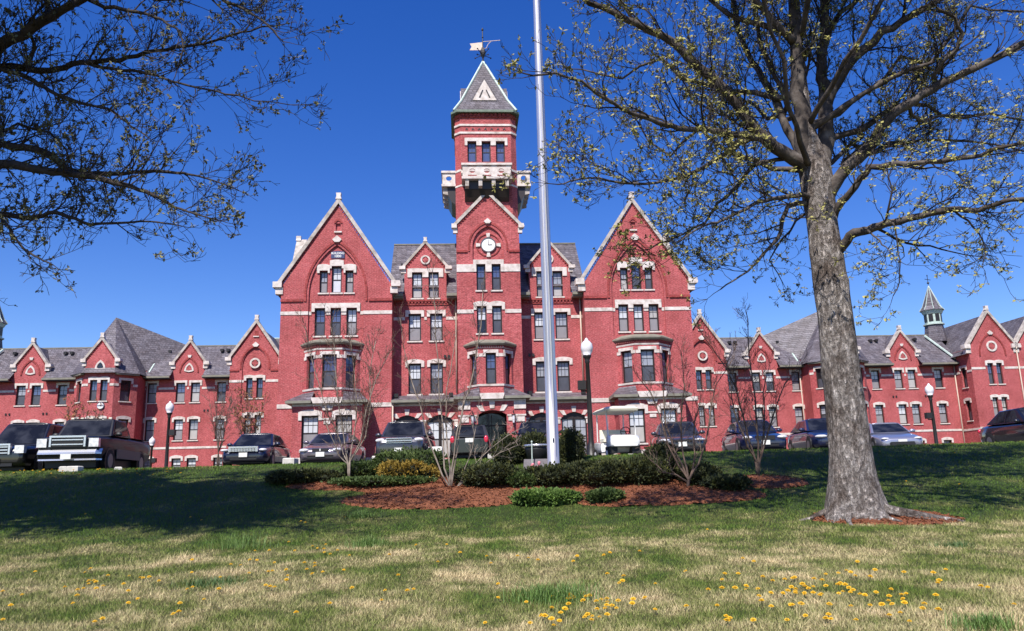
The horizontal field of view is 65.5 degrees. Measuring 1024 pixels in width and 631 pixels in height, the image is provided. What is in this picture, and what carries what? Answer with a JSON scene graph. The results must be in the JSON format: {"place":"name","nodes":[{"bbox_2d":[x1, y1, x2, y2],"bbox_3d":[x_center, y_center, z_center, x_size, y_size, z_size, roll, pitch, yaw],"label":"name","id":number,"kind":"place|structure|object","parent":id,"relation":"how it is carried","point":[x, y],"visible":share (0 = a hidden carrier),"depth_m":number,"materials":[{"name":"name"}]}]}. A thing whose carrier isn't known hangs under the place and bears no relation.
{"place":"outdoors","nodes":[
{"label":"outdoors","id":0,"kind":"place"},
{"bbox_2d":[0,439,1023,630],"bbox_3d":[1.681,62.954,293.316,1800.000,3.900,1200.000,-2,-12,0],"label":"lawn","id":1,"kind":"structure","parent":0,"point":[509,510],"depth_m":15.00,"materials":[{"name":"plant"}]},
{"bbox_2d":[0,306,279,467],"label":"brick wing","id":2,"kind":"structure","parent":1,"relation":"on","point":[138,378],"depth_m":68.96,"materials":[{"name":"brick"}]},
{"bbox_2d":[13,386,25,406],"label":"window","id":3,"kind":"structure","parent":2,"relation":"in","point":[21,391],"depth_m":69.03,"materials":[{"name":"grey glass"}]},
{"bbox_2d":[29,386,40,405],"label":"window","id":4,"kind":"structure","parent":2,"relation":"in","point":[36,393],"depth_m":69.12,"materials":[{"name":"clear glass"}]},
{"bbox_2d":[55,385,66,405],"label":"window","id":5,"kind":"structure","parent":2,"relation":"in","point":[62,388],"depth_m":69.29,"materials":[{"name":"grey glass"}]},
{"bbox_2d":[118,380,130,402],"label":"window","id":6,"kind":"structure","parent":2,"relation":"in","point":[125,385],"depth_m":67.27,"materials":[{"name":"glass"}]},
{"bbox_2d":[144,420,153,441],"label":"window","id":7,"kind":"structure","parent":2,"relation":"in","point":[149,431],"depth_m":69.08,"materials":[{"name":"grey glass"}]},
{"bbox_2d":[145,383,156,403],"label":"window","id":8,"kind":"structure","parent":2,"relation":"in","point":[152,388],"depth_m":69.74,"materials":[{"name":"grey glass"}]},
{"bbox_2d":[171,419,182,441],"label":"window","id":9,"kind":"structure","parent":2,"relation":"in","point":[178,426],"depth_m":69.24,"materials":[{"name":"white glass"}]},
{"bbox_2d":[174,383,184,403],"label":"window","id":10,"kind":"structure","parent":2,"relation":"in","point":[180,394],"depth_m":69.90,"materials":[{"name":"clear glass"}]},
{"bbox_2d":[187,419,197,440],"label":"window","id":11,"kind":"structure","parent":2,"relation":"in","point":[193,426],"depth_m":69.30,"materials":[{"name":"grey glass"}]},
{"bbox_2d":[189,383,199,402],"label":"window","id":12,"kind":"structure","parent":2,"relation":"in","point":[195,392],"depth_m":69.97,"materials":[{"name":"grey glass"}]},
{"bbox_2d":[0,0,354,306],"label":"maple tree","id":13,"kind":"object","parent":1,"relation":"on","point":[31,26],"visible":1,"depth_m":14.47,"materials":[{"name":"grey plant"}]},
{"bbox_2d":[153,574,248,588],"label":"grass tuft","id":14,"kind":"object","parent":1,"relation":"on","point":[216,580],"visible":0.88,"depth_m":9.97,"materials":[{"name":"green plant"}]},
{"bbox_2d":[197,531,278,550],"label":"grass tuft","id":15,"kind":"object","parent":1,"relation":"on","point":[228,546],"visible":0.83,"depth_m":13.90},
{"bbox_2d":[340,532,397,548],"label":"grass tuft","id":16,"kind":"object","parent":1,"relation":"on","point":[371,542],"visible":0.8,"depth_m":13.43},
{"bbox_2d":[272,28,699,463],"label":"brick building","id":17,"kind":"structure","parent":1,"relation":"on","point":[333,265],"depth_m":51.33,"materials":[{"name":"red brick"}]},
{"bbox_2d":[299,416,318,452],"bbox_3d":[-12.074,7.087,47.573,1.180,2.170,0.320,-1,-12,-4],"label":"window","id":18,"kind":"structure","parent":17,"relation":"in","point":[309,428],"depth_m":47.75,"materials":[{"name":"white glass"}]},
{"bbox_2d":[313,309,325,337],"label":"window","id":19,"kind":"structure","parent":17,"relation":"in","point":[319,314],"depth_m":50.69,"materials":[{"name":"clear glass"}]},
{"bbox_2d":[318,271,328,293],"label":"window","id":20,"kind":"structure","parent":17,"relation":"in","point":[323,275],"depth_m":51.25,"materials":[{"name":"grey glass"}]},
{"bbox_2d":[322,355,336,386],"bbox_3d":[-11.210,3.434,48.992,0.880,2.040,0.090,-1,-12,-4],"label":"window","id":21,"kind":"structure","parent":17,"relation":"in","point":[327,379],"depth_m":48.96,"materials":[{"name":"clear glass"}]},
{"bbox_2d":[329,309,341,336],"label":"window","id":22,"kind":"structure","parent":17,"relation":"in","point":[337,319],"depth_m":50.76,"materials":[{"name":"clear glass"}]},
{"bbox_2d":[330,267,342,293],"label":"window","id":23,"kind":"structure","parent":17,"relation":"in","point":[336,271],"depth_m":51.34,"materials":[{"name":"white glass"}]},
{"bbox_2d":[336,415,351,433],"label":"window","id":24,"kind":"structure","parent":17,"relation":"in","point":[348,416],"depth_m":47.92,"materials":[{"name":"beige glass"}]},
{"bbox_2d":[344,271,354,293],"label":"window","id":25,"kind":"structure","parent":17,"relation":"in","point":[349,274],"depth_m":51.35,"materials":[{"name":"beige glass"}]},
{"bbox_2d":[345,355,354,387],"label":"window","id":26,"kind":"structure","parent":17,"relation":"in","point":[349,363],"depth_m":49.55,"materials":[{"name":"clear glass"}]},
{"bbox_2d":[345,308,357,336],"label":"window","id":27,"kind":"structure","parent":17,"relation":"in","point":[350,311],"depth_m":50.86,"materials":[{"name":"white glass"}]},
{"bbox_2d":[407,314,422,342],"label":"window","id":28,"kind":"structure","parent":17,"relation":"in","point":[414,319],"depth_m":52.07,"materials":[{"name":"white glass"}]},
{"bbox_2d":[407,364,422,395],"bbox_3d":[-6.256,4.139,51.278,1.000,2.080,0.320,-1,-12,-4],"label":"window","id":29,"kind":"structure","parent":17,"relation":"in","point":[416,374],"depth_m":51.39,"materials":[{"name":"white glass"}]},
{"bbox_2d":[411,273,423,299],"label":"window","id":30,"kind":"structure","parent":17,"relation":"in","point":[416,277],"depth_m":52.67,"materials":[{"name":"white glass"}]},
{"bbox_2d":[427,273,439,299],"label":"window","id":31,"kind":"structure","parent":17,"relation":"in","point":[435,275],"depth_m":52.75,"materials":[{"name":"white glass"}]},
{"bbox_2d":[427,421,439,446],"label":"window","id":32,"kind":"structure","parent":17,"relation":"in","point":[435,429],"depth_m":49.84,"materials":[{"name":"white glass"}]},
{"bbox_2d":[429,314,443,341],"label":"window","id":33,"kind":"structure","parent":17,"relation":"in","point":[439,320],"depth_m":52.17,"materials":[{"name":"white glass"}]},
{"bbox_2d":[429,363,444,394],"bbox_3d":[-4.859,4.121,51.367,1.000,2.080,0.320,-1,-12,-4],"label":"window","id":34,"kind":"structure","parent":17,"relation":"in","point":[434,367],"depth_m":51.46,"materials":[{"name":"grey glass"}]},
{"bbox_2d":[440,420,452,457],"bbox_3d":[-4.079,7.730,49.781,0.800,2.320,0.090,-1,-12,-4],"label":"window","id":35,"kind":"structure","parent":17,"relation":"in","point":[448,429],"depth_m":49.82,"materials":[{"name":"white glass"}]},
{"bbox_2d":[467,142,476,161],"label":"window","id":36,"kind":"structure","parent":17,"relation":"in","point":[471,146],"depth_m":53.24,"materials":[{"name":"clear glass"}]},
{"bbox_2d":[475,265,486,291],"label":"window","id":37,"kind":"structure","parent":17,"relation":"in","point":[480,276],"depth_m":51.19,"materials":[{"name":"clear glass"}]},
{"bbox_2d":[476,307,487,334],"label":"window","id":38,"kind":"structure","parent":17,"relation":"in","point":[484,317],"depth_m":50.59,"materials":[{"name":"white glass"}]},
{"bbox_2d":[482,142,490,161],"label":"window","id":39,"kind":"structure","parent":17,"relation":"in","point":[486,148],"depth_m":53.31,"materials":[{"name":"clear glass"}]},
{"bbox_2d":[486,353,495,383],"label":"window","id":40,"kind":"structure","parent":17,"relation":"in","point":[490,357],"depth_m":49.14,"materials":[{"name":"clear glass"}]},
{"bbox_2d":[478,413,506,450],"bbox_3d":[-1.234,7.468,48.867,2.000,2.900,0.080,-1,-12,-4],"label":"door","id":41,"kind":"structure","parent":17,"relation":"in","point":[490,420],"depth_m":49.04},
{"bbox_2d":[491,265,502,291],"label":"window","id":42,"kind":"structure","parent":17,"relation":"in","point":[496,272],"depth_m":51.25,"materials":[{"name":"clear glass"}]},
{"bbox_2d":[491,306,503,334],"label":"window","id":43,"kind":"structure","parent":17,"relation":"in","point":[496,311],"depth_m":50.67,"materials":[{"name":"grey glass"}]},
{"bbox_2d":[496,142,504,161],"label":"window","id":44,"kind":"structure","parent":17,"relation":"in","point":[500,146],"depth_m":53.37,"materials":[{"name":"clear glass"}]},
{"bbox_2d":[533,313,542,340],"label":"window","id":45,"kind":"structure","parent":17,"relation":"in","point":[538,317],"depth_m":52.59,"materials":[{"name":"white glass"}]},
{"bbox_2d":[535,362,544,392],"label":"window","id":46,"kind":"structure","parent":17,"relation":"in","point":[540,376],"depth_m":51.88,"materials":[{"name":"grey glass"}]},
{"bbox_2d":[552,272,564,297],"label":"window","id":47,"kind":"structure","parent":17,"relation":"in","point":[556,276],"depth_m":53.25,"materials":[{"name":"grey glass"}]},
{"bbox_2d":[555,312,569,339],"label":"window","id":48,"kind":"structure","parent":17,"relation":"in","point":[561,324],"depth_m":52.68,"materials":[{"name":"grey glass"}]},
{"bbox_2d":[557,361,571,392],"bbox_3d":[3.364,4.013,51.889,1.000,2.080,0.320,-1,-12,-4],"label":"window","id":49,"kind":"structure","parent":17,"relation":"in","point":[563,374],"depth_m":51.98,"materials":[{"name":"grey glass"}]},
{"bbox_2d":[574,417,587,453],"bbox_3d":[4.353,7.619,50.317,0.800,2.320,0.090,-1,-12,-4],"label":"window","id":50,"kind":"structure","parent":17,"relation":"in","point":[579,423],"depth_m":50.43,"materials":[{"name":"grey glass"}]},
{"bbox_2d":[618,305,630,332],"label":"window","id":51,"kind":"structure","parent":17,"relation":"in","point":[622,309],"depth_m":51.93,"materials":[{"name":"white glass"}]},
{"bbox_2d":[622,351,632,382],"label":"window","id":52,"kind":"structure","parent":17,"relation":"in","point":[627,357],"depth_m":50.64,"materials":[{"name":"grey glass"}]},
{"bbox_2d":[633,305,645,332],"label":"window","id":53,"kind":"structure","parent":17,"relation":"in","point":[637,309],"depth_m":51.98,"materials":[{"name":"white glass"}]},
{"bbox_2d":[634,409,647,444],"bbox_3d":[7.684,6.828,48.829,1.180,2.170,0.320,-1,-12,-4],"label":"window","id":54,"kind":"structure","parent":17,"relation":"in","point":[639,415],"depth_m":48.95,"materials":[{"name":"white glass"}]},
{"bbox_2d":[640,350,654,381],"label":"window","id":55,"kind":"structure","parent":17,"relation":"in","point":[647,356],"depth_m":50.26,"materials":[{"name":"grey glass"}]},
{"bbox_2d":[644,268,654,290],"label":"window","id":56,"kind":"structure","parent":17,"relation":"in","point":[648,277],"depth_m":52.57,"materials":[{"name":"grey glass"}]},
{"bbox_2d":[648,305,661,332],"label":"window","id":57,"kind":"structure","parent":17,"relation":"in","point":[653,309],"depth_m":52.04,"materials":[{"name":"beige glass"}]},
{"bbox_2d":[488,431,526,464],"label":"yew bush","id":58,"kind":"object","parent":1,"relation":"on","point":[515,454],"visible":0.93,"depth_m":23.95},
{"bbox_2d":[521,428,546,461],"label":"yew bush","id":59,"kind":"object","parent":1,"relation":"on","point":[535,437],"visible":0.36,"depth_m":24.35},
{"bbox_2d":[524,444,546,458],"bbox_3d":[0.744,4.058,23.057,0.800,0.630,0.800,-2,-12,0],"label":"planter bowl","id":60,"kind":"object","parent":1,"relation":"on","point":[539,451],"visible":0.54,"depth_m":22.78,"materials":[{"name":"black plastic"}]},
{"bbox_2d":[533,0,559,464],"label":"flagpole","id":61,"kind":"object","parent":1,"relation":"on","point":[550,370],"visible":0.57,"depth_m":22.66,"materials":[{"name":"metal"}]},
{"bbox_2d":[285,474,809,509],"bbox_3d":[1.067,4.359,19.770,17.100,1.420,7.300,-2,-12,0],"label":"mulch bed","id":62,"kind":"object","parent":1,"relation":"on","point":[439,493],"visible":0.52,"depth_m":18.92,"materials":[{"name":"red wood"}]},
{"bbox_2d":[263,467,343,484],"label":"juniper bush","id":63,"kind":"object","parent":62,"relation":"on","point":[296,475],"visible":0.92,"depth_m":21.23,"materials":[{"name":"plant"}]},
{"bbox_2d":[291,300,409,475],"bbox_3d":[-4.496,1.969,21.883,3.361,5.139,1.655,-3,-12,8],"label":"bare shrub","id":64,"kind":"object","parent":62,"relation":"on","point":[370,369],"visible":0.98,"depth_m":21.85,"materials":[{"name":"brown plant"}]},
{"bbox_2d":[339,458,379,476],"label":"juniper bush","id":65,"kind":"object","parent":62,"relation":"on","point":[362,467],"visible":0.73,"depth_m":21.72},
{"bbox_2d":[320,474,438,486],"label":"juniper bush","id":66,"kind":"object","parent":62,"relation":"on","point":[376,480],"visible":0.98,"depth_m":20.51,"materials":[{"name":"plant"}]},
{"bbox_2d":[373,459,442,477],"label":"golden bush","id":67,"kind":"object","parent":62,"relation":"on","point":[397,468],"visible":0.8,"depth_m":20.84,"materials":[{"name":"yellow plant"}]},
{"bbox_2d":[370,445,450,472],"bbox_3d":[-2.821,4.077,22.046,2.302,1.002,2.272,-2,-12,0],"label":"yew bush","id":68,"kind":"object","parent":62,"relation":"on","point":[427,457],"visible":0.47,"depth_m":21.64,"materials":[{"name":"plant"}]},
{"bbox_2d":[392,247,494,486],"bbox_3d":[-1.643,1.329,20.941,2.848,6.355,1.504,-5,-12,14],"label":"bare shrub","id":69,"kind":"object","parent":62,"relation":"on","point":[449,483],"visible":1,"depth_m":20.73,"materials":[{"name":"brown plant"}]},
{"bbox_2d":[448,460,521,486],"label":"yew bush","id":70,"kind":"object","parent":62,"relation":"on","point":[482,473],"visible":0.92,"depth_m":19.95,"materials":[{"name":"plant"}]},
{"bbox_2d":[457,395,529,485],"bbox_3d":[-0.502,3.239,20.607,1.951,2.416,1.082,-2,-12,0],"label":"bare shrub","id":71,"kind":"object","parent":62,"relation":"on","point":[471,452],"visible":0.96,"depth_m":20.52,"materials":[{"name":"brown plant"}]},
{"bbox_2d":[504,469,538,487],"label":"yew bush","id":72,"kind":"object","parent":62,"relation":"on","point":[518,479],"visible":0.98,"depth_m":19.95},
{"bbox_2d":[507,486,584,506],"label":"juniper bush","id":73,"kind":"object","parent":62,"relation":"on","point":[540,496],"visible":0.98,"depth_m":18.10,"materials":[{"name":"plant"}]},
{"bbox_2d":[520,461,589,486],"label":"yew bush","id":74,"kind":"object","parent":62,"relation":"on","point":[553,474],"visible":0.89,"depth_m":19.91,"materials":[{"name":"plant"}]},
{"bbox_2d":[567,457,635,485],"bbox_3d":[2.380,3.995,20.410,1.918,0.718,2.271,-9,-14,31],"label":"yew bush","id":75,"kind":"object","parent":62,"relation":"on","point":[601,471],"visible":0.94,"depth_m":19.81,"materials":[{"name":"plant"}]},
{"bbox_2d":[584,486,626,502],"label":"juniper bush","id":76,"kind":"object","parent":62,"relation":"on","point":[605,494],"visible":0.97,"depth_m":17.99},
{"bbox_2d":[622,453,672,485],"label":"yew bush","id":77,"kind":"object","parent":62,"relation":"on","point":[644,469],"visible":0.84,"depth_m":19.90,"materials":[{"name":"plant"}]},
{"bbox_2d":[642,440,679,478],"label":"yew bush","id":78,"kind":"object","parent":62,"relation":"on","point":[661,450],"visible":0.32,"depth_m":20.70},
{"bbox_2d":[624,332,738,486],"bbox_3d":[4.316,2.313,19.742,2.965,3.904,1.319,-2,-12,0],"label":"bare shrub","id":79,"kind":"object","parent":62,"relation":"on","point":[683,470],"visible":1,"depth_m":19.73,"materials":[{"name":"brown plant"}]},
{"bbox_2d":[672,459,723,483],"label":"juniper bush","id":80,"kind":"object","parent":62,"relation":"on","point":[702,470],"visible":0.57,"depth_m":20.04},
{"bbox_2d":[697,472,753,491],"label":"juniper bush","id":81,"kind":"object","parent":62,"relation":"on","point":[730,482],"visible":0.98,"depth_m":18.84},
{"bbox_2d":[477,577,620,607],"bbox_3d":[0.388,2.865,8.258,1.540,0.250,1.071,-6,-13,19],"label":"grass tuft","id":82,"kind":"object","parent":1,"relation":"on","point":[563,592],"visible":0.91,"depth_m":8.19,"materials":[{"name":"plant"}]},
{"bbox_2d":[558,425,586,463],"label":"yew bush","id":83,"kind":"object","parent":1,"relation":"on","point":[572,445],"visible":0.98,"depth_m":23.47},
{"bbox_2d":[692,275,1023,451],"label":"brick wing","id":84,"kind":"structure","parent":1,"relation":"on","point":[971,372],"depth_m":73.09,"materials":[{"name":"brick"}]},
{"bbox_2d":[912,404,923,424],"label":"window","id":85,"kind":"structure","parent":84,"relation":"in","point":[915,407],"depth_m":73.44,"materials":[{"name":"grey glass"}]},
{"bbox_2d":[811,509,964,524],"bbox_3d":[7.207,3.930,15.429,3.600,0.367,2.500,-2,-12,0],"label":"mulch ring","id":86,"kind":"object","parent":1,"relation":"on","point":[911,521],"visible":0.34,"depth_m":14.77,"materials":[{"name":"red wood"}]},
{"bbox_2d":[483,0,1023,524],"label":"maple tree","id":87,"kind":"object","parent":86,"relation":"on","point":[853,482],"visible":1,"depth_m":15.97,"materials":[{"name":"brown plant"}]},
{"bbox_2d":[929,540,974,548],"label":"grass tuft","id":88,"kind":"object","parent":1,"relation":"on","point":[952,544],"visible":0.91,"depth_m":11.58,"materials":[{"name":"green plant"}]},
{"bbox_2d":[936,608,1023,630],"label":"grass tuft","id":89,"kind":"object","parent":1,"relation":"on","point":[986,621],"visible":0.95,"depth_m":6.43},
{"bbox_2d":[0,0,1023,347],"label":"sky","id":90,"kind":"structure","parent":0,"point":[394,77],"materials":[{"name":"blue"}]},
{"bbox_2d":[687,293,815,474],"bbox_3d":[6.661,1.810,21.767,3.569,5.096,1.634,-2,-12,0],"label":"bare shrub","id":91,"kind":"object","parent":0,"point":[757,461],"visible":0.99,"depth_m":21.66,"materials":[{"name":"brown plant"}]},
{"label":"parking lot","id":92,"kind":"structure","parent":0,"visible":0},
{"bbox_2d":[0,422,63,471],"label":"suv","id":93,"kind":"object","parent":92,"relation":"on","point":[18,448],"visible":0.36,"depth_m":28.02,"materials":[{"name":"black paint"}]},
{"bbox_2d":[55,394,108,421],"bbox_3d":[-20.395,5.729,37.638,2.301,4.177,2.192,6,-14,-32],"label":"tree","id":94,"kind":"object","parent":92,"relation":"on","point":[79,416],"visible":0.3,"depth_m":37.94,"materials":[{"name":"brown plant"}]},
{"bbox_2d":[36,417,149,470],"bbox_3d":[-14.906,4.755,28.693,2.303,1.991,5.652,0,-12,-8],"label":"pickup truck","id":95,"kind":"object","parent":92,"relation":"on","point":[100,442],"visible":0.94,"depth_m":27.11,"materials":[{"name":"black paint"}]},
{"bbox_2d":[164,401,175,466],"bbox_3d":[-19.649,7.272,45.598,0.640,4.741,0.470,-2,-12,0],"label":"street lamp","id":96,"kind":"object","parent":92,"relation":"on","point":[169,407],"visible":0.69,"depth_m":45.65,"materials":[{"name":"black metal"}]},
{"bbox_2d":[202,378,240,465],"bbox_3d":[-13.933,5.133,37.921,2.022,4.463,1.594,8,-15,-38],"label":"tree","id":97,"kind":"object","parent":92,"relation":"on","point":[217,426],"visible":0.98,"depth_m":37.70,"materials":[{"name":"brown plant"}]},
{"bbox_2d":[218,386,270,436],"bbox_3d":[-13.923,5.800,41.739,2.280,4.479,2.628,-8,-14,30],"label":"tree","id":98,"kind":"object","parent":92,"relation":"on","point":[243,423],"visible":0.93,"depth_m":41.66,"materials":[{"name":"brown plant"}]},
{"bbox_2d":[220,433,290,465],"bbox_3d":[-10.671,5.735,33.527,2.174,1.503,4.982,-1,-12,-4],"label":"sedan","id":99,"kind":"object","parent":92,"relation":"on","point":[257,448],"visible":0.84,"depth_m":32.10,"materials":[{"name":"blue paint"}]},
{"bbox_2d":[299,432,365,463],"bbox_3d":[-7.125,5.429,31.939,2.093,1.403,4.839,-2,-12,0],"label":"sedan","id":100,"kind":"object","parent":92,"relation":"on","point":[318,449],"visible":0.69,"depth_m":30.21,"materials":[{"name":"grey paint"}]},
{"bbox_2d":[375,421,435,453],"bbox_3d":[-4.039,4.998,30.836,2.174,1.708,4.852,-2,-12,0],"label":"suv","id":101,"kind":"object","parent":92,"relation":"on","point":[397,435],"visible":0.55,"depth_m":29.69,"materials":[{"name":"grey paint"}]},
{"bbox_2d":[450,424,494,459],"bbox_3d":[-1.730,5.612,34.386,2.046,1.551,4.022,-2,-12,0],"label":"hatchback","id":102,"kind":"object","parent":92,"relation":"on","point":[481,437],"visible":0.64,"depth_m":32.55,"materials":[{"name":"black paint"}]},
{"bbox_2d":[511,421,564,437],"bbox_3d":[1.073,5.260,32.959,2.174,1.648,4.852,-2,-12,0],"label":"suv","id":103,"kind":"object","parent":92,"relation":"on","point":[536,425],"visible":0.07,"depth_m":32.17,"materials":[{"name":"black paint"}]},
{"bbox_2d":[577,338,594,455],"bbox_3d":[2.825,3.133,29.992,0.640,4.650,0.470,-2,-12,0],"label":"street lamp","id":104,"kind":"object","parent":92,"relation":"on","point":[586,351],"visible":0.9,"depth_m":29.95,"materials":[{"name":"black metal"}]},
{"bbox_2d":[592,406,641,455],"bbox_3d":[3.750,4.266,28.722,1.290,1.894,2.300,0,-12,-9],"label":"golf cart","id":105,"kind":"object","parent":92,"relation":"on","point":[619,436],"visible":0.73,"depth_m":28.02,"materials":[{"name":"white paint"}]},
{"bbox_2d":[651,421,705,452],"bbox_3d":[6.705,5.096,32.434,2.138,1.493,4.829,-3,-12,6],"label":"sedan","id":106,"kind":"object","parent":92,"relation":"on","point":[675,432],"visible":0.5,"depth_m":31.15,"materials":[{"name":"grey paint"}]},
{"bbox_2d":[721,420,787,451],"bbox_3d":[9.919,5.096,32.928,2.120,1.483,4.842,-2,-12,4],"label":"sedan","id":107,"kind":"object","parent":92,"relation":"on","point":[732,440],"visible":0.67,"depth_m":31.60,"materials":[{"name":"blue paint"}]},
{"bbox_2d":[786,418,827,448],"bbox_3d":[12.754,5.014,32.882,2.120,1.483,4.829,-3,-12,5],"label":"sedan","id":108,"kind":"object","parent":92,"relation":"on","point":[810,433],"visible":0.49,"depth_m":32.21,"materials":[{"name":"blue paint"}]},
{"bbox_2d":[869,422,922,445],"bbox_3d":[15.359,5.079,32.735,2.005,1.321,4.472,-3,-12,9],"label":"coupe","id":109,"kind":"object","parent":92,"relation":"on","point":[889,433],"visible":0.55,"depth_m":31.36,"materials":[{"name":"silver metal"}]},
{"bbox_2d":[924,383,938,443],"bbox_3d":[23.553,6.025,44.595,0.640,4.458,0.470,-2,-12,0],"label":"street lamp","id":110,"kind":"object","parent":92,"relation":"on","point":[929,390],"visible":0.77,"depth_m":44.65,"materials":[{"name":"black metal"}]},
{"bbox_2d":[978,407,1023,442],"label":"sedan","id":111,"kind":"object","parent":92,"relation":"on","point":[1007,425],"visible":0.8,"depth_m":30.44,"materials":[{"name":"black paint"}]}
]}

